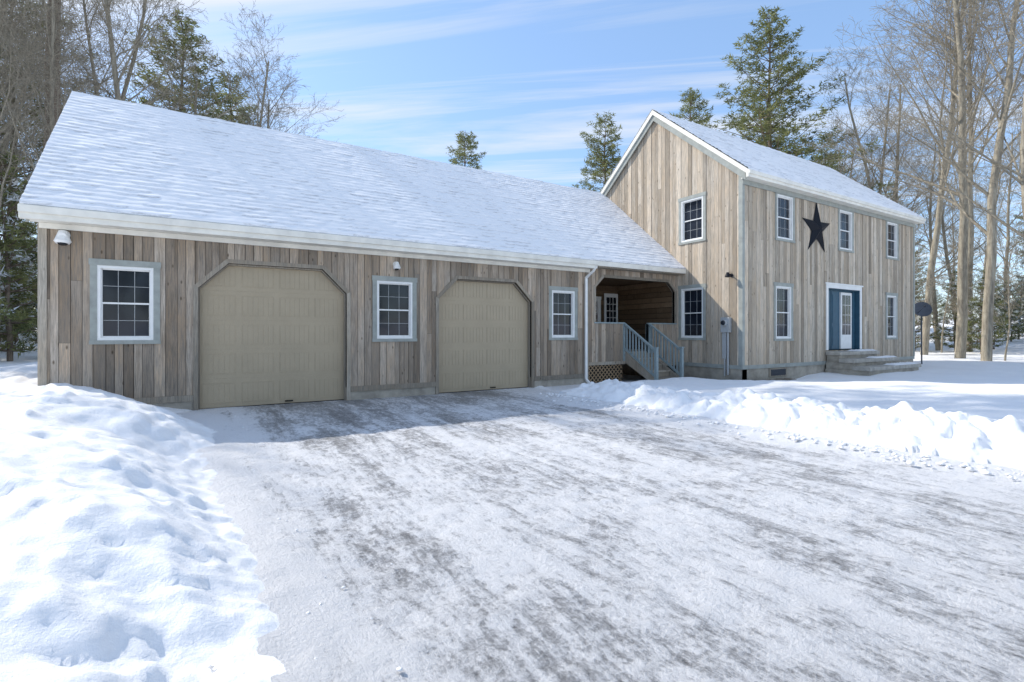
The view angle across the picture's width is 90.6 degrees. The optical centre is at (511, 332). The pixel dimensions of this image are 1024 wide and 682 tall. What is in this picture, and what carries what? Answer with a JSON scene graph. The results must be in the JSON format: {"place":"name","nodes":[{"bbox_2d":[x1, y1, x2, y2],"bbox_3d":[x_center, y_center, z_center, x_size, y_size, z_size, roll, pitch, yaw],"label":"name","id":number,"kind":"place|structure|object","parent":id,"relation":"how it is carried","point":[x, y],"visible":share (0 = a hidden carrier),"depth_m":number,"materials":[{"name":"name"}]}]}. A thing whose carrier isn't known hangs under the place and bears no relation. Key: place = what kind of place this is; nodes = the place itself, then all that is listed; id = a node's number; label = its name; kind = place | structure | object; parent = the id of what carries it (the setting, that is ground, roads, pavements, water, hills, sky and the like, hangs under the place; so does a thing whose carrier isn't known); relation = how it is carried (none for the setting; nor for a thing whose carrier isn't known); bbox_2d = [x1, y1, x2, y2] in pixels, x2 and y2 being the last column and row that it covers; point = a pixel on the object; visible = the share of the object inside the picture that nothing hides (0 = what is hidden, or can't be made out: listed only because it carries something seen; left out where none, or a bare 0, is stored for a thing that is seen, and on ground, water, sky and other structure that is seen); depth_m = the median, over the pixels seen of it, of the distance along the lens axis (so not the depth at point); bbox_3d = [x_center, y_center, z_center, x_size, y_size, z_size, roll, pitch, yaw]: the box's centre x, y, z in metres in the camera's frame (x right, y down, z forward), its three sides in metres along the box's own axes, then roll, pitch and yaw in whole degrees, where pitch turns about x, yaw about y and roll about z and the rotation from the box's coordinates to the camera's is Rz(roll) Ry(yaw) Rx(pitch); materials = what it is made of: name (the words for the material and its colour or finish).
{"place":"outdoors","nodes":[
{"label":"outdoors","id":0,"kind":"place"},
{"bbox_2d":[0,317,1023,681],"bbox_3d":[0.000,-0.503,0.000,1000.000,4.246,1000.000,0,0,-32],"label":"snow ground","id":1,"kind":"structure","parent":0,"point":[126,555],"depth_m":3.64,"materials":[{"name":"white snow"}]},
{"bbox_2d":[0,5,88,206],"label":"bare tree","id":2,"kind":"object","parent":1,"relation":"on","point":[23,102],"visible":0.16,"depth_m":24.58,"materials":[{"name":"brown plant"}]},
{"bbox_2d":[0,0,99,347],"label":"pine tree","id":3,"kind":"object","parent":1,"relation":"on","point":[39,146],"visible":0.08,"depth_m":29.92,"materials":[{"name":"green plant"}]},
{"bbox_2d":[43,0,61,149],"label":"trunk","id":4,"kind":"object","parent":1,"relation":"on","point":[59,106],"visible":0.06,"depth_m":21.83,"materials":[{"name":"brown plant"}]},
{"bbox_2d":[0,0,148,323],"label":"bare tree","id":5,"kind":"object","parent":1,"relation":"on","point":[2,140],"visible":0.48,"depth_m":19.78,"materials":[{"name":"brown plant"}]},
{"bbox_2d":[0,0,216,114],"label":"bare tree","id":6,"kind":"object","parent":1,"relation":"on","point":[100,45],"visible":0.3,"depth_m":29.77,"materials":[{"name":"brown plant"}]},
{"bbox_2d":[8,0,222,162],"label":"bare tree","id":7,"kind":"object","parent":1,"relation":"on","point":[125,86],"visible":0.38,"depth_m":30.04,"materials":[{"name":"brown plant"}]},
{"bbox_2d":[2,0,309,128],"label":"bare tree","id":8,"kind":"object","parent":1,"relation":"on","point":[113,63],"visible":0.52,"depth_m":27.35,"materials":[{"name":"brown plant"}]},
{"bbox_2d":[91,8,258,123],"bbox_3d":[-24.335,-10.992,38.956,16.328,26.075,13.972,0,0,-29],"label":"pine tree","id":9,"kind":"object","parent":1,"relation":"on","point":[182,36],"visible":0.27,"depth_m":37.36,"materials":[{"name":"green plant"}]},
{"bbox_2d":[139,24,250,122],"bbox_3d":[-22.574,-9.802,34.383,11.032,23.676,12.311,0,0,-4],"label":"pine tree","id":10,"kind":"object","parent":1,"relation":"on","point":[196,85],"visible":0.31,"depth_m":35.10,"materials":[{"name":"green plant"}]},
{"bbox_2d":[204,68,264,125],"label":"pine tree","id":11,"kind":"object","parent":1,"relation":"on","point":[230,106],"visible":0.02,"depth_m":43.48,"materials":[{"name":"green plant"}]},
{"bbox_2d":[184,0,343,141],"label":"bare tree","id":12,"kind":"object","parent":1,"relation":"on","point":[263,103],"visible":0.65,"depth_m":33.84,"materials":[{"name":"brown plant"}]},
{"bbox_2d":[231,54,310,129],"bbox_3d":[-17.870,-8.489,36.225,9.428,21.008,9.428,0,0,-7],"label":"bare tree","id":13,"kind":"object","parent":1,"relation":"on","point":[249,119],"visible":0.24,"depth_m":35.32,"materials":[{"name":"brown plant"}]},
{"bbox_2d":[17,91,685,409],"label":"attached garage","id":14,"kind":"structure","parent":1,"relation":"on","point":[199,262],"depth_m":11.68,"materials":[{"name":"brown wood"}]},
{"bbox_2d":[53,230,71,245],"bbox_3d":[-7.992,-1.705,9.012,0.246,0.291,0.245,0,0,-32],"label":"flood light","id":15,"kind":"object","parent":14,"relation":"attached to","point":[62,237],"visible":1,"depth_m":8.96,"materials":[{"name":"white paint"}]},
{"bbox_2d":[200,266,343,408],"bbox_3d":[-5.160,0.045,11.105,3.020,3.070,0.085,0,0,-32],"label":"garage door","id":16,"kind":"structure","parent":14,"relation":"in","point":[269,336],"depth_m":11.02,"materials":[{"name":"beige paint"}]},
{"bbox_2d":[89,258,577,343],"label":"windows","id":17,"kind":"structure","parent":14,"relation":"in","point":[125,294],"depth_m":9.80,"materials":[{"name":"grey paint"}]},
{"bbox_2d":[393,262,400,269],"bbox_3d":[-2.786,-1.628,12.248,0.185,0.221,0.201,0,0,-32],"label":"flood light","id":18,"kind":"object","parent":14,"relation":"attached to","point":[396,265],"visible":1,"depth_m":12.20,"materials":[{"name":"white paint"}]},
{"bbox_2d":[439,281,527,392],"bbox_3d":[-0.747,0.060,13.837,2.960,3.040,0.085,0,0,-32],"label":"garage door","id":19,"kind":"structure","parent":14,"relation":"in","point":[483,326],"depth_m":13.79,"materials":[{"name":"beige paint"}]},
{"bbox_2d":[445,131,485,168],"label":"pine tree","id":20,"kind":"object","parent":1,"relation":"on","point":[461,146],"visible":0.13,"depth_m":49.64,"materials":[{"name":"green plant"}]},
{"bbox_2d":[0,0,1023,360],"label":"distant trees","id":21,"kind":"object","parent":1,"relation":"on","point":[18,298],"visible":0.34,"depth_m":24.70,"materials":[{"name":"brown plant"}]},
{"bbox_2d":[571,112,623,191],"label":"pine tree","id":22,"kind":"object","parent":1,"relation":"on","point":[604,162],"visible":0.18,"depth_m":44.44,"materials":[{"name":"green plant"}]},
{"bbox_2d":[589,269,676,382],"bbox_3d":[3.214,-0.170,17.840,4.150,3.660,3.050,0,0,-32],"label":"covered porch","id":23,"kind":"object","parent":1,"relation":"on","point":[644,299],"visible":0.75,"depth_m":17.58,"materials":[{"name":"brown wood"}]},
{"bbox_2d":[596,293,617,321],"bbox_3d":[3.453,-0.465,19.605,1.645,2.150,0.131,0,0,-32],"label":"porch door and window","id":24,"kind":"structure","parent":23,"relation":"in","point":[610,300],"depth_m":19.73,"materials":[{"name":"white paint"}]},
{"bbox_2d":[668,87,714,127],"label":"pine tree","id":25,"kind":"object","parent":1,"relation":"on","point":[690,98],"visible":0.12,"depth_m":47.64,"materials":[{"name":"green plant"}]},
{"bbox_2d":[620,359,912,380],"bbox_3d":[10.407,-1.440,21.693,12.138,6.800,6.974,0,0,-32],"label":"foundation","id":26,"kind":"object","parent":1,"relation":"on","point":[794,372],"visible":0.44,"depth_m":16.71,"materials":[{"name":"grey concrete"}]},
{"bbox_2d":[678,175,914,369],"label":"corner boards","id":27,"kind":"object","parent":26,"relation":"on","point":[741,365],"visible":0.71,"depth_m":15.59,"materials":[{"name":"grey paint"}]},
{"bbox_2d":[745,185,912,364],"bbox_3d":[12.223,-1.880,18.745,12.151,5.840,0.038,0,0,-32],"label":"front siding","id":28,"kind":"object","parent":27,"relation":"attached to","point":[867,265],"visible":0.73,"depth_m":17.69,"materials":[{"name":"brown wood"}]},
{"bbox_2d":[678,191,898,340],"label":"windows","id":29,"kind":"structure","parent":28,"relation":"attached to","point":[692,298],"depth_m":17.12,"materials":[{"name":"grey paint"}]},
{"bbox_2d":[803,203,829,251],"bbox_3d":[10.720,-3.733,17.675,1.845,1.755,0.185,0,0,-32],"label":"barn star","id":30,"kind":"object","parent":28,"relation":"attached to","point":[817,226],"visible":1,"depth_m":17.61,"materials":[{"name":"black metal"}]},
{"bbox_2d":[825,282,862,349],"bbox_3d":[12.264,-0.600,18.866,2.720,2.420,0.295,0,0,-32],"label":"front entry","id":31,"kind":"object","parent":28,"relation":"attached to","point":[843,318],"visible":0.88,"depth_m":18.98,"materials":[{"name":"blue paint"}]},
{"bbox_3d":[5.283,-3.455,18.539,0.080,8.990,6.940,0,0,-32],"label":"gable siding","id":32,"kind":"object","parent":26,"relation":"on","visible":0},
{"bbox_2d":[720,317,731,375],"bbox_3d":[6.675,0.435,15.896,0.268,1.850,0.300,0,0,-32],"label":"electric meter","id":33,"kind":"object","parent":32,"relation":"attached to","point":[726,325],"visible":1,"depth_m":15.87,"materials":[{"name":"grey metal"}]},
{"bbox_2d":[725,272,732,276],"bbox_3d":[6.743,-1.807,15.762,0.297,0.156,0.155,0,0,-32],"label":"wall lantern","id":34,"kind":"object","parent":32,"relation":"attached to","point":[727,274],"depth_m":15.70,"materials":[{"name":"black metal"}]},
{"bbox_2d":[744,100,792,154],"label":"pine tree","id":35,"kind":"object","parent":1,"relation":"on","point":[761,135],"visible":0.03,"depth_m":45.15,"materials":[{"name":"green plant"}]},
{"bbox_2d":[696,5,893,192],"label":"pine tree","id":36,"kind":"object","parent":1,"relation":"on","point":[768,126],"visible":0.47,"depth_m":40.70,"materials":[{"name":"green plant"}]},
{"bbox_2d":[812,131,846,172],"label":"pine tree","id":37,"kind":"object","parent":1,"relation":"on","point":[824,149],"visible":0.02,"depth_m":54.95,"materials":[{"name":"green plant"}]},
{"bbox_2d":[825,349,920,375],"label":"stone steps","id":38,"kind":"structure","parent":1,"relation":"on","point":[864,362],"depth_m":17.86,"materials":[{"name":"stone"}]},
{"bbox_2d":[799,47,949,239],"bbox_3d":[28.098,-10.534,38.969,8.399,24.290,10.937,0,0,-2],"label":"bare tree","id":39,"kind":"object","parent":1,"relation":"on","point":[853,122],"visible":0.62,"depth_m":38.75,"materials":[{"name":"brown plant"}]},
{"bbox_2d":[818,43,956,212],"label":"bare tree","id":40,"kind":"object","parent":1,"relation":"on","point":[872,107],"visible":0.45,"depth_m":41.04,"materials":[{"name":"brown plant"}]},
{"bbox_2d":[795,0,1023,357],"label":"bare tree","id":41,"kind":"object","parent":1,"relation":"on","point":[962,315],"visible":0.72,"depth_m":26.44,"materials":[{"name":"brown plant"}]},
{"bbox_2d":[845,39,974,246],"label":"bare tree","id":42,"kind":"object","parent":1,"relation":"on","point":[897,135],"visible":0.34,"depth_m":41.91,"materials":[{"name":"brown plant"}]},
{"bbox_2d":[815,0,1023,354],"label":"bare tree","id":43,"kind":"object","parent":1,"relation":"on","point":[927,319],"visible":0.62,"depth_m":29.32,"materials":[{"name":"brown plant"}]},
{"bbox_2d":[915,302,931,363],"bbox_3d":[18.408,0.077,22.751,0.580,2.967,0.599,0,0,-32],"label":"satellite dish","id":44,"kind":"object","parent":1,"relation":"on","point":[924,309],"visible":0.91,"depth_m":22.84,"materials":[{"name":"grey metal"}]},
{"bbox_2d":[854,0,1023,360],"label":"bare tree","id":45,"kind":"object","parent":1,"relation":"on","point":[990,232],"visible":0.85,"depth_m":24.26,"materials":[{"name":"brown plant"}]},
{"bbox_2d":[863,0,1023,351],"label":"bare tree","id":46,"kind":"object","parent":1,"relation":"on","point":[971,238],"visible":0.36,"depth_m":30.60,"materials":[{"name":"brown plant"}]},
{"bbox_2d":[879,0,1023,237],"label":"bare tree","id":47,"kind":"object","parent":1,"relation":"on","point":[1020,179],"visible":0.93,"depth_m":22.70,"materials":[{"name":"brown plant"}]},
{"bbox_2d":[0,0,1023,320],"label":"sky","id":48,"kind":"structure","parent":0,"point":[526,77],"materials":[{"name":"blue"}]},
{"bbox_2d":[176,379,1023,681],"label":"driveway","id":49,"kind":"structure","parent":0,"point":[524,535],"depth_m":3.70,"materials":[{"name":"white snow"}]},
{"bbox_2d":[229,392,1023,671],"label":"snow clumps","id":50,"kind":"object","parent":49,"relation":"on","point":[984,471],"visible":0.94,"depth_m":6.73,"materials":[{"name":"white snow"}]},
{"bbox_2d":[624,323,684,379],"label":"wooden staircase","id":51,"kind":"structure","parent":0,"point":[648,366],"depth_m":15.95,"materials":[{"name":"grey wood"}]},
{"bbox_2d":[602,122,737,364],"bbox_3d":[5.230,-3.455,18.508,0.038,8.990,6.930,0,0,-32],"label":"gable siding","id":52,"kind":"object","parent":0,"point":[664,170],"visible":0.62,"depth_m":17.11,"materials":[{"name":"brown wood"}]},
{"bbox_2d":[606,111,747,188],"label":"roof deck","id":53,"kind":"structure","parent":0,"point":[699,138],"depth_m":16.93,"materials":[{"name":"wood"}]},
{"bbox_2d":[600,109,656,191],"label":"roof snow","id":54,"kind":"structure","parent":53,"relation":"on","point":[627,148],"depth_m":19.48,"materials":[{"name":"white snow"}]},
{"bbox_2d":[601,110,919,224],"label":"rake boards","id":55,"kind":"object","parent":53,"relation":"attached to","point":[731,164],"visible":0.47,"depth_m":17.61,"materials":[{"name":"white paint"}]},
{"bbox_2d":[653,109,923,217],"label":"roof snow","id":56,"kind":"structure","parent":53,"relation":"on","point":[761,158],"depth_m":19.18,"materials":[{"name":"white snow"}]},
{"bbox_2d":[741,169,925,227],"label":"fascia and gutter","id":57,"kind":"structure","parent":53,"relation":"attached to","point":[760,180],"depth_m":17.70,"materials":[{"name":"grey paint"}]},
{"bbox_2d":[769,378,796,379],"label":"bare ground","id":58,"kind":"structure","parent":0,"point":[783,379],"depth_m":16.42,"materials":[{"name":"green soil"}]}
]}

